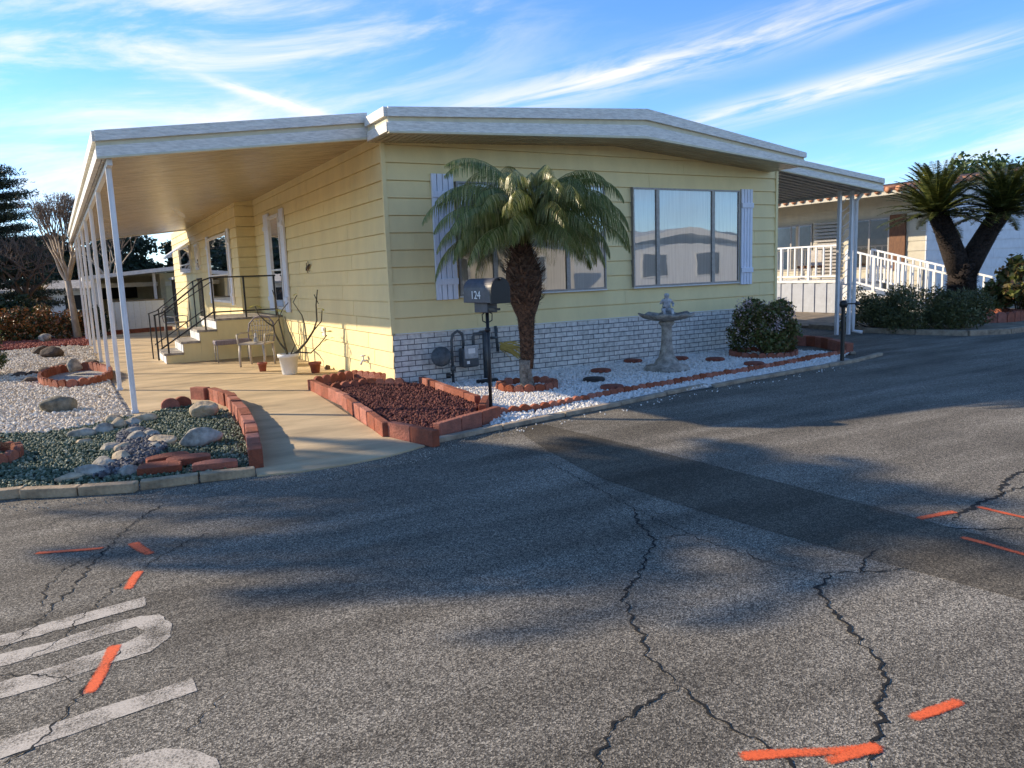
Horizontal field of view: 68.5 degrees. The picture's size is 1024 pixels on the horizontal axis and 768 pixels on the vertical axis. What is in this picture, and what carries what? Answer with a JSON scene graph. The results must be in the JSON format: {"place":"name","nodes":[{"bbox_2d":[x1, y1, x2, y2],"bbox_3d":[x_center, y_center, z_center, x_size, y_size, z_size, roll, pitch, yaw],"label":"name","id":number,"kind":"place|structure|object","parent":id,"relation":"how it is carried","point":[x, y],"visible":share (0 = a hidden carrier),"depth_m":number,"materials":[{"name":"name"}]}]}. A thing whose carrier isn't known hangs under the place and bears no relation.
{"place":"outdoors","nodes":[
{"label":"outdoors","id":0,"kind":"place"},
{"bbox_2d":[0,336,88,349],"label":"red gravel","id":1,"kind":"structure","parent":0,"point":[31,343],"depth_m":22.30,"materials":[{"name":"gravel"}]},
{"bbox_2d":[15,190,81,337],"bbox_3d":[-14.231,-3.766,24.035,2.386,4.745,2.337,-7,10,-29],"label":"bare tree","id":2,"kind":"object","parent":1,"relation":"on","point":[63,214],"visible":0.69,"depth_m":23.84,"materials":[{"name":"brown plant"}]},
{"bbox_2d":[0,345,128,433],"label":"cream gravel","id":3,"kind":"structure","parent":0,"point":[21,411],"depth_m":11.01,"materials":[{"name":"gravel"}]},
{"bbox_2d":[0,330,8,369],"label":"juniper shrub","id":4,"kind":"object","parent":3,"relation":"on","point":[3,359],"visible":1,"depth_m":14.38,"materials":[{"name":"green plant"}]},
{"bbox_2d":[81,266,175,320],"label":"flat roof house","id":5,"kind":"structure","parent":0,"point":[155,283],"depth_m":37.37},
{"bbox_2d":[101,287,137,298],"bbox_3d":[-19.713,-4.603,37.651,1.700,0.650,0.060,-7,10,-29],"label":"window","id":6,"kind":"structure","parent":5,"relation":"in","point":[130,292],"depth_m":37.74,"materials":[{"name":"glass"}]},
{"bbox_2d":[168,277,178,320],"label":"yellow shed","id":7,"kind":"structure","parent":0,"point":[173,282],"depth_m":33.25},
{"bbox_2d":[84,327,424,476],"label":"driveway","id":8,"kind":"structure","parent":0,"point":[302,428],"depth_m":10.20,"materials":[{"name":"concrete"}]},
{"bbox_2d":[81,304,110,336],"bbox_3d":[-14.169,-2.130,25.455,1.142,1.110,1.073,-3,8,-5],"label":"green bush","id":9,"kind":"object","parent":8,"relation":"on","point":[107,322],"visible":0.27,"depth_m":25.51,"materials":[{"name":"green plant"}]},
{"bbox_2d":[107,299,164,329],"bbox_3d":[-13.751,-2.509,27.639,1.890,1.170,0.080,-7,10,-29],"label":"white fence","id":10,"kind":"object","parent":8,"relation":"on","point":[143,307],"visible":0.52,"depth_m":27.64,"materials":[{"name":"paint"}]},
{"bbox_2d":[106,326,172,334],"bbox_3d":[-13.350,-1.903,26.878,0.150,0.169,2.396,5,11,41],"label":"brick border","id":11,"kind":"object","parent":8,"relation":"on","point":[139,330],"visible":0.52,"depth_m":26.91,"materials":[{"name":"brick"}]},
{"bbox_2d":[161,306,188,336],"bbox_3d":[-10.888,-2.035,24.280,0.622,0.967,0.614,1,9,20],"label":"patio chair","id":12,"kind":"object","parent":8,"relation":"on","point":[172,321],"visible":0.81,"depth_m":24.28,"materials":[{"name":"beige metal"}]},
{"bbox_2d":[161,386,263,469],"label":"curved brick wall","id":13,"kind":"structure","parent":8,"relation":"on","point":[235,405],"depth_m":9.00,"materials":[{"name":"brick"}]},
{"bbox_2d":[148,275,284,363],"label":"porch steps","id":14,"kind":"structure","parent":8,"relation":"on","point":[197,345],"depth_m":16.16,"materials":[{"name":"yellow"}]},
{"bbox_2d":[67,113,366,413],"bbox_3d":[-8.045,-2.622,17.618,3.999,3.844,18.385,-7,10,-29],"label":"patio awning","id":15,"kind":"object","parent":8,"relation":"on","point":[138,181],"visible":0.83,"depth_m":11.24,"materials":[{"name":"metal"}]},
{"bbox_2d":[213,338,252,362],"bbox_3d":[-5.809,-0.703,15.666,0.720,0.450,0.400,-7,10,-29],"label":"side bench","id":16,"kind":"object","parent":8,"relation":"on","point":[217,343],"visible":0.83,"depth_m":15.49,"materials":[{"name":"grey"}]},
{"bbox_2d":[236,315,275,366],"bbox_3d":[-4.969,-0.847,14.666,0.614,0.967,0.622,-1,8,5],"label":"patio chair","id":17,"kind":"object","parent":8,"relation":"on","point":[260,342],"visible":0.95,"depth_m":14.83,"materials":[{"name":"beige metal"}]},
{"bbox_2d":[257,362,266,371],"bbox_3d":[-4.534,-0.311,13.664,0.176,0.162,0.176,-7,10,-29],"label":"clay pot","id":18,"kind":"object","parent":8,"relation":"on","point":[262,366],"visible":1,"depth_m":13.61,"materials":[{"name":"ceramic"}]},
{"bbox_2d":[249,290,331,374],"bbox_3d":[-3.810,-0.899,13.008,1.481,1.462,0.372,-2,8,-1],"label":"potted plumeria","id":19,"kind":"object","parent":8,"relation":"on","point":[288,363],"visible":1,"depth_m":12.98,"materials":[{"name":"ceramic"}]},
{"bbox_2d":[308,361,320,372],"bbox_3d":[-3.445,-0.293,13.168,0.220,0.190,0.220,-7,10,-29],"label":"clay pot","id":20,"kind":"object","parent":8,"relation":"on","point":[314,366],"visible":1,"depth_m":13.10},
{"bbox_2d":[0,323,1023,767],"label":"road","id":21,"kind":"structure","parent":0,"point":[816,569],"depth_m":3.78,"materials":[{"name":"asphalt"}]},
{"bbox_2d":[0,163,69,307],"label":"cedar tree","id":22,"kind":"object","parent":21,"relation":"on","point":[10,214],"visible":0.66,"depth_m":27.17,"materials":[{"name":"green plant"}]},
{"bbox_2d":[1,335,199,485],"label":"yard","id":23,"kind":"structure","parent":21,"relation":"on","point":[75,375],"depth_m":14.08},
{"bbox_2d":[0,307,31,340],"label":"hedge bush","id":24,"kind":"object","parent":23,"relation":"on","point":[8,318],"visible":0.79,"depth_m":23.86,"materials":[{"name":"brown plant"}]},
{"bbox_2d":[0,292,41,338],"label":"round conifer","id":25,"kind":"object","parent":23,"relation":"on","point":[19,300],"visible":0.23,"depth_m":25.73,"materials":[{"name":"green plant"}]},
{"bbox_2d":[0,226,67,336],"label":"bare tree","id":26,"kind":"object","parent":23,"relation":"on","point":[5,252],"visible":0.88,"depth_m":26.34,"materials":[{"name":"brown plant"}]},
{"bbox_2d":[5,303,63,339],"bbox_3d":[-15.600,-2.042,24.541,1.700,1.235,1.619,-7,10,-29],"label":"hedge bush","id":27,"kind":"object","parent":23,"relation":"on","point":[35,328],"visible":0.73,"depth_m":24.28,"materials":[{"name":"brown plant"}]},
{"bbox_2d":[38,333,50,341],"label":"boulder","id":28,"kind":"object","parent":23,"relation":"on","point":[44,337],"visible":0.78,"depth_m":23.10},
{"bbox_2d":[40,346,63,356],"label":"boulder","id":29,"kind":"object","parent":23,"relation":"on","point":[51,351],"visible":0.94,"depth_m":17.74,"materials":[{"name":"stone"}]},
{"bbox_2d":[38,396,77,412],"bbox_3d":[-5.940,0.295,9.842,0.454,0.286,0.264,-4,8,-10],"label":"boulder","id":30,"kind":"object","parent":23,"relation":"on","point":[57,403],"visible":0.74,"depth_m":9.74,"materials":[{"name":"stone"}]},
{"bbox_2d":[40,309,95,338],"bbox_3d":[-14.690,-2.054,24.860,1.552,1.101,1.741,2,9,23],"label":"hedge bush","id":31,"kind":"object","parent":23,"relation":"on","point":[66,329],"visible":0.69,"depth_m":24.45,"materials":[{"name":"brown plant"}]},
{"bbox_2d":[66,358,82,372],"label":"boulder","id":32,"kind":"object","parent":23,"relation":"on","point":[73,364],"visible":1,"depth_m":14.31,"materials":[{"name":"stone"}]},
{"bbox_2d":[37,362,112,387],"bbox_3d":[-7.887,-0.171,13.608,1.176,0.186,3.273,-7,10,-29],"label":"oval edging ring","id":33,"kind":"object","parent":23,"relation":"on","point":[43,375],"visible":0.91,"depth_m":13.09,"materials":[{"name":"brick"}]},
{"bbox_2d":[0,403,248,487],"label":"green gravel bed base","id":34,"kind":"object","parent":23,"relation":"on","point":[34,475],"visible":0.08,"depth_m":7.11,"materials":[{"name":"gravel"}]},
{"bbox_2d":[0,441,23,463],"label":"tree ring","id":35,"kind":"object","parent":34,"relation":"on","point":[13,450],"visible":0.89,"depth_m":7.13,"materials":[{"name":"brick"}]},
{"bbox_2d":[54,472,83,482],"bbox_3d":[-3.703,0.796,6.309,0.238,0.110,0.184,-7,10,-29],"label":"garden rock","id":36,"kind":"object","parent":34,"relation":"on","point":[74,475],"visible":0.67,"depth_m":6.25,"materials":[{"name":"stone"}]},
{"bbox_2d":[67,427,96,436],"bbox_3d":[-4.667,0.549,8.161,0.285,0.150,0.165,-3,8,-3],"label":"garden rock","id":37,"kind":"object","parent":34,"relation":"on","point":[86,431],"visible":0.63,"depth_m":8.09,"materials":[{"name":"stone"}]},
{"bbox_2d":[74,464,105,475],"bbox_3d":[-3.597,0.761,6.421,0.271,0.151,0.169,-5,9,-16],"label":"garden rock","id":38,"kind":"object","parent":34,"relation":"on","point":[89,469],"visible":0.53,"depth_m":6.38,"materials":[{"name":"stone"}]},
{"bbox_2d":[93,422,113,433],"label":"garden rock","id":39,"kind":"object","parent":34,"relation":"on","point":[103,427],"visible":0.46,"depth_m":8.31,"materials":[{"name":"stone"}]},
{"bbox_2d":[92,455,115,464],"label":"garden rock","id":40,"kind":"object","parent":34,"relation":"on","point":[104,459],"visible":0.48,"depth_m":6.67,"materials":[{"name":"stone"}]},
{"bbox_2d":[100,442,119,450],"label":"garden rock","id":41,"kind":"object","parent":34,"relation":"on","point":[107,446],"visible":0.42,"depth_m":7.36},
{"bbox_2d":[111,417,126,428],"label":"garden rock","id":42,"kind":"object","parent":34,"relation":"on","point":[118,422],"visible":0.58,"depth_m":8.50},
{"bbox_2d":[112,450,130,459],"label":"garden rock","id":43,"kind":"object","parent":34,"relation":"on","point":[117,455],"visible":0.45,"depth_m":6.88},
{"bbox_2d":[117,464,137,475],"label":"garden rock","id":44,"kind":"object","parent":34,"relation":"on","point":[129,469],"visible":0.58,"depth_m":6.40,"materials":[{"name":"stone"}]},
{"bbox_2d":[93,424,167,478],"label":"dark gravel","id":45,"kind":"structure","parent":34,"relation":"on","point":[138,449],"depth_m":7.16,"materials":[{"name":"gravel"}]},
{"bbox_2d":[125,417,140,424],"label":"garden rock","id":46,"kind":"object","parent":34,"relation":"on","point":[131,420],"visible":0.45,"depth_m":8.69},
{"bbox_2d":[126,430,145,438],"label":"garden rock","id":47,"kind":"object","parent":34,"relation":"on","point":[136,434],"visible":0.45,"depth_m":7.79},
{"bbox_2d":[133,413,157,420],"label":"garden rock","id":48,"kind":"object","parent":34,"relation":"on","point":[147,416],"visible":0.45,"depth_m":8.91,"materials":[{"name":"stone"}]},
{"bbox_2d":[137,460,181,475],"bbox_3d":[-2.994,0.708,6.401,0.340,0.060,0.170,-5,15,-17],"label":"loose edging block","id":49,"kind":"object","parent":34,"relation":"on","point":[156,467],"depth_m":6.35,"materials":[{"name":"brick"}]},
{"bbox_2d":[148,435,176,444],"bbox_3d":[-3.529,0.579,7.587,0.272,0.137,0.257,-7,10,-29],"label":"garden rock","id":50,"kind":"object","parent":34,"relation":"on","point":[170,439],"visible":0.54,"depth_m":7.56,"materials":[{"name":"stone"}]},
{"bbox_2d":[145,451,188,462],"bbox_3d":[-3.094,0.663,6.743,0.360,0.060,0.130,-9,17,-39],"label":"loose edging block","id":51,"kind":"object","parent":34,"relation":"on","point":[160,457],"depth_m":6.69,"materials":[{"name":"brick"}]},
{"bbox_2d":[166,452,210,465],"bbox_3d":[-2.864,0.666,6.661,0.360,0.060,0.150,-6,15,-25],"label":"loose edging block","id":52,"kind":"object","parent":34,"relation":"on","point":[188,459],"depth_m":6.63,"materials":[{"name":"brick"}]},
{"bbox_2d":[179,427,222,447],"bbox_3d":[-3.093,0.526,7.480,0.424,0.204,0.249,-7,10,-29],"label":"boulder","id":53,"kind":"object","parent":34,"relation":"on","point":[199,436],"visible":0.91,"depth_m":7.40,"materials":[{"name":"stone"}]},
{"bbox_2d":[189,400,218,417],"bbox_3d":[-3.693,0.316,9.014,0.332,0.221,0.245,-7,10,-29],"label":"boulder","id":54,"kind":"object","parent":34,"relation":"on","point":[199,409],"visible":0.94,"depth_m":8.95,"materials":[{"name":"stone"}]},
{"bbox_2d":[192,458,237,471],"bbox_3d":[-2.542,0.688,6.442,0.360,0.060,0.120,-5,15,-19],"label":"loose edging block","id":55,"kind":"object","parent":34,"relation":"on","point":[215,464],"depth_m":6.40,"materials":[{"name":"brick"}]},
{"bbox_2d":[0,466,254,499],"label":"concrete kerb","id":56,"kind":"structure","parent":23,"relation":"on","point":[72,490],"depth_m":5.93,"materials":[{"name":"concrete"}]},
{"bbox_2d":[1,425,525,510],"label":"road grit","id":57,"kind":"object","parent":21,"relation":"on","point":[291,474],"visible":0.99,"depth_m":6.23,"materials":[{"name":"gravel"}]},
{"bbox_2d":[307,370,500,447],"bbox_3d":[-1.401,0.165,9.611,1.606,0.204,5.113,-6,9,-25],"label":"corner brick bed","id":58,"kind":"object","parent":21,"relation":"on","point":[485,414],"visible":0.89,"depth_m":8.40,"materials":[{"name":"brick"}]},
{"bbox_2d":[325,377,478,428],"bbox_3d":[-1.440,0.177,9.637,1.316,0.071,4.570,-6,9,-24],"label":"lava rock","id":59,"kind":"object","parent":58,"relation":"in","point":[441,407],"visible":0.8,"depth_m":9.21,"materials":[{"name":"gravel"}]},
{"bbox_2d":[162,106,806,382],"bbox_3d":[-4.381,-3.504,22.094,9.000,4.060,24.245,-7,10,-29],"label":"mobile home","id":60,"kind":"object","parent":21,"relation":"on","point":[698,208],"visible":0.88,"depth_m":12.60,"materials":[{"name":"yellow"}]},
{"bbox_2d":[178,245,192,273],"bbox_3d":[-11.675,-4.418,26.856,0.080,0.920,3.000,-7,10,-29],"label":"window","id":61,"kind":"structure","parent":60,"relation":"in","point":[185,261],"depth_m":26.66,"materials":[{"name":"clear glass"}]},
{"bbox_2d":[194,244,200,269],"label":"window","id":62,"kind":"structure","parent":60,"relation":"in","point":[196,247],"depth_m":23.87,"materials":[{"name":"glass"}]},
{"bbox_2d":[206,232,231,302],"bbox_3d":[-8.030,-3.147,20.640,0.080,1.800,3.200,-7,10,-29],"label":"window","id":63,"kind":"structure","parent":60,"relation":"in","point":[216,245],"depth_m":20.54,"materials":[{"name":"clear glass"}]},
{"bbox_2d":[267,213,285,309],"bbox_3d":[-5.138,-2.657,16.460,0.080,2.030,1.020,-7,10,-29],"label":"window","id":64,"kind":"structure","parent":60,"relation":"in","point":[272,221],"depth_m":16.47,"materials":[{"name":"clear glass"}]},
{"bbox_2d":[431,326,498,382],"bbox_3d":[-0.661,-0.414,11.305,1.211,0.839,0.272,-9,11,-38],"label":"gas meter","id":65,"kind":"object","parent":60,"relation":"attached to","point":[441,356],"visible":0.97,"depth_m":11.19,"materials":[{"name":"grey paint"}]},
{"bbox_2d":[454,181,607,297],"bbox_3d":[0.368,-2.279,11.842,2.730,1.702,0.085,-7,10,-29],"label":"window","id":66,"kind":"structure","parent":60,"relation":"in","point":[563,276],"depth_m":12.08,"materials":[{"name":"glass"}]},
{"bbox_2d":[630,187,739,288],"bbox_3d":[3.130,-2.603,13.395,2.520,1.692,0.085,-7,10,-29],"label":"window","id":67,"kind":"structure","parent":60,"relation":"in","point":[680,237],"depth_m":13.36,"materials":[{"name":"glass"}]},
{"bbox_2d":[442,349,848,428],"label":"white gravel","id":68,"kind":"structure","parent":21,"relation":"on","point":[631,374],"depth_m":10.90,"materials":[{"name":"gravel"}]},
{"bbox_2d":[463,277,510,406],"bbox_3d":[-0.254,-0.392,8.375,0.266,1.573,0.545,-9,11,-39],"label":"mailbox","id":69,"kind":"object","parent":68,"relation":"on","point":[486,296],"visible":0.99,"depth_m":8.22,"materials":[{"name":"black metal"}]},
{"bbox_2d":[489,277,510,303],"bbox_3d":[-0.121,-1.009,8.097,0.266,0.283,0.060,-9,11,-39],"label":"door","id":70,"kind":"structure","parent":69,"relation":"in","point":[499,289],"depth_m":8.09,"materials":[{"name":"black metal"}]},
{"bbox_2d":[422,158,630,386],"bbox_3d":[0.284,-1.433,10.195,2.698,3.158,2.918,-7,10,-29],"label":"pygmy date palm","id":71,"kind":"object","parent":68,"relation":"on","point":[518,215],"visible":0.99,"depth_m":9.80,"materials":[{"name":"green plant"}]},
{"bbox_2d":[499,341,519,361],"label":"dry flower stalk","id":72,"kind":"object","parent":71,"relation":"hanging from","point":[506,347],"visible":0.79,"depth_m":11.58,"materials":[{"name":"plant"}]},
{"bbox_2d":[496,376,557,393],"bbox_3d":[0.212,0.012,10.464,0.871,0.146,0.871,-7,10,-29],"label":"tree ring","id":73,"kind":"object","parent":68,"relation":"on","point":[505,386],"visible":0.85,"depth_m":10.20,"materials":[{"name":"brick"}]},
{"bbox_2d":[583,376,604,381],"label":"stepping stone","id":74,"kind":"object","parent":68,"relation":"on","point":[593,378],"visible":1,"depth_m":10.76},
{"bbox_2d":[591,368,610,372],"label":"stepping stone","id":75,"kind":"object","parent":68,"relation":"on","point":[600,370],"visible":0.99,"depth_m":11.69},
{"bbox_2d":[600,384,623,389],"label":"stepping stone","id":76,"kind":"object","parent":68,"relation":"on","point":[608,386],"visible":0.85,"depth_m":9.99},
{"bbox_2d":[638,293,695,372],"bbox_3d":[2.399,-0.809,11.668,0.824,1.193,0.824,-3,8,-7],"label":"bird bath","id":77,"kind":"object","parent":68,"relation":"on","point":[666,361],"visible":1,"depth_m":11.56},
{"bbox_2d":[500,350,845,414],"bbox_3d":[2.785,-0.102,10.714,7.613,0.115,0.213,-8,10,-36],"label":"scalloped edging","id":78,"kind":"object","parent":68,"relation":"on","point":[543,405],"visible":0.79,"depth_m":10.10,"materials":[{"name":"brick"}]},
{"bbox_2d":[744,361,764,365],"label":"stepping stone","id":79,"kind":"object","parent":68,"relation":"on","point":[750,363],"visible":0.91,"depth_m":11.86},
{"bbox_2d":[729,347,797,358],"bbox_3d":[4.435,-0.548,13.290,1.171,0.132,1.174,-7,10,-29],"label":"tree ring","id":80,"kind":"object","parent":68,"relation":"on","point":[794,352],"visible":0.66,"depth_m":12.87,"materials":[{"name":"brick"}]},
{"bbox_2d":[725,296,802,353],"bbox_3d":[4.420,-1.012,13.216,1.267,1.082,1.364,-7,10,-29],"label":"flowering bush","id":81,"kind":"object","parent":68,"relation":"on","point":[756,320],"visible":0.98,"depth_m":12.89,"materials":[{"name":"green plant"}]},
{"bbox_2d":[839,300,859,360],"bbox_3d":[5.307,-0.819,11.844,0.314,1.010,0.128,-1,8,4],"label":"garden lamp post","id":82,"kind":"object","parent":68,"relation":"on","point":[843,304],"visible":0.92,"depth_m":11.82,"materials":[{"name":"black metal"}]},
{"bbox_2d":[439,351,882,442],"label":"concrete kerb","id":83,"kind":"structure","parent":21,"relation":"on","point":[480,430],"depth_m":9.04,"materials":[{"name":"concrete"}]},
{"bbox_2d":[778,335,852,354],"bbox_3d":[5.552,-0.752,14.109,1.204,0.212,1.912,0,9,13],"label":"raised brick bed","id":84,"kind":"object","parent":21,"relation":"on","point":[829,343],"visible":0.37,"depth_m":14.16,"materials":[{"name":"brick"}]},
{"bbox_2d":[778,161,884,334],"bbox_3d":[4.291,-3.189,19.217,3.210,3.640,9.085,-7,10,-29],"label":"carport","id":85,"kind":"object","parent":21,"relation":"on","point":[811,181],"visible":0.5,"depth_m":16.32,"materials":[{"name":"metal"}]},
{"bbox_2d":[789,302,1023,329],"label":"neighbour lot","id":86,"kind":"structure","parent":21,"relation":"on","point":[806,319],"depth_m":19.46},
{"bbox_2d":[839,284,907,330],"bbox_3d":[8.371,-1.781,17.447,1.626,1.109,1.443,-8,10,-37],"label":"juniper bush","id":87,"kind":"object","parent":86,"relation":"on","point":[867,309],"visible":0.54,"depth_m":17.20,"materials":[{"name":"green plant"}]},
{"bbox_2d":[777,244,994,312],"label":"porch deck","id":88,"kind":"structure","parent":86,"relation":"on","point":[809,295],"depth_m":23.14,"materials":[{"name":"paint"}]},
{"bbox_2d":[797,250,822,279],"bbox_3d":[9.723,-3.875,24.520,0.560,0.950,0.560,-7,10,-29],"label":"deck chair","id":89,"kind":"object","parent":88,"relation":"on","point":[819,258],"visible":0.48,"depth_m":24.46,"materials":[{"name":"beige metal"}]},
{"bbox_2d":[777,167,1023,303],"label":"neighbour house","id":90,"kind":"structure","parent":86,"relation":"on","point":[808,223],"depth_m":24.49,"materials":[{"name":"white"}]},
{"bbox_2d":[777,224,812,270],"bbox_3d":[10.023,-4.872,27.008,0.050,1.600,1.800,-7,10,-29],"label":"window","id":91,"kind":"structure","parent":90,"relation":"in","point":[795,235],"depth_m":26.84,"materials":[{"name":"glass"}]},
{"bbox_2d":[857,217,889,268],"bbox_3d":[11.563,-4.538,24.338,0.050,1.600,1.400,-7,10,-29],"label":"window","id":92,"kind":"structure","parent":90,"relation":"in","point":[869,237],"depth_m":24.21,"materials":[{"name":"glass"}]},
{"bbox_2d":[871,281,959,333],"bbox_3d":[9.006,-1.724,16.772,1.910,1.150,1.726,-7,10,-29],"label":"juniper bush","id":93,"kind":"object","parent":86,"relation":"on","point":[916,306],"visible":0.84,"depth_m":16.54,"materials":[{"name":"green plant"}]},
{"bbox_2d":[809,324,1023,335],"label":"kerb","id":94,"kind":"structure","parent":86,"relation":"on","point":[1011,330],"depth_m":15.87,"materials":[{"name":"concrete"}]},
{"bbox_2d":[876,153,1023,313],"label":"sago palm","id":95,"kind":"object","parent":86,"relation":"on","point":[1000,191],"visible":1,"depth_m":18.33,"materials":[{"name":"green plant"}]},
{"bbox_2d":[918,286,996,329],"bbox_3d":[9.822,-1.657,16.584,1.733,1.010,1.471,-7,10,-29],"label":"juniper bush","id":96,"kind":"object","parent":86,"relation":"on","point":[974,310],"visible":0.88,"depth_m":16.21,"materials":[{"name":"green plant"}]},
{"bbox_2d":[933,149,1023,177],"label":"leafy tree","id":97,"kind":"object","parent":86,"relation":"on","point":[1002,162],"visible":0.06,"depth_m":32.95,"materials":[{"name":"green plant"}]},
{"bbox_2d":[979,308,1023,322],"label":"planter ring","id":98,"kind":"object","parent":86,"relation":"on","point":[1008,315],"visible":0.33,"depth_m":17.66,"materials":[{"name":"brick"}]},
{"bbox_2d":[980,252,1023,309],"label":"red leaf shrub","id":99,"kind":"object","parent":86,"relation":"on","point":[1009,292],"visible":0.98,"depth_m":18.30,"materials":[{"name":"brown plant"}]},
{"bbox_2d":[0,0,1023,279],"label":"sky","id":100,"kind":"structure","parent":0,"point":[878,88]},
{"label":"ground","id":101,"kind":"structure","parent":0,"visible":0},
{"bbox_2d":[0,240,61,281],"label":"dense tree","id":102,"kind":"object","parent":101,"relation":"on","point":[52,275],"visible":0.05,"depth_m":42.10,"materials":[{"name":"green plant"}]},
{"bbox_2d":[30,278,57,313],"bbox_3d":[-19.734,-3.396,31.499,1.790,2.242,1.772,-7,10,-29],"label":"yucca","id":103,"kind":"object","parent":101,"relation":"on","point":[44,298],"visible":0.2,"depth_m":31.30,"materials":[{"name":"plant"}]},
{"bbox_2d":[0,280,92,319],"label":"white house","id":104,"kind":"structure","parent":101,"relation":"on","point":[76,291],"depth_m":37.17,"materials":[{"name":"paint"}]},
{"bbox_2d":[64,295,88,309],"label":"window","id":105,"kind":"structure","parent":104,"relation":"in","point":[77,298],"depth_m":37.32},
{"bbox_2d":[15,229,100,280],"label":"dense tree","id":106,"kind":"object","parent":101,"relation":"on","point":[75,272],"visible":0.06,"depth_m":47.34,"materials":[{"name":"brown plant"}]},
{"bbox_2d":[47,226,138,273],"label":"bare tree","id":107,"kind":"object","parent":101,"relation":"on","point":[110,251],"visible":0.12,"depth_m":41.91,"materials":[{"name":"brown plant"}]},
{"bbox_2d":[69,235,159,272],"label":"dense tree","id":108,"kind":"object","parent":101,"relation":"on","point":[140,247],"visible":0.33,"depth_m":49.87,"materials":[{"name":"green plant"}]},
{"bbox_2d":[130,240,173,272],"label":"dense tree","id":109,"kind":"object","parent":101,"relation":"on","point":[166,247],"visible":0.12,"depth_m":50.59,"materials":[{"name":"green plant"}]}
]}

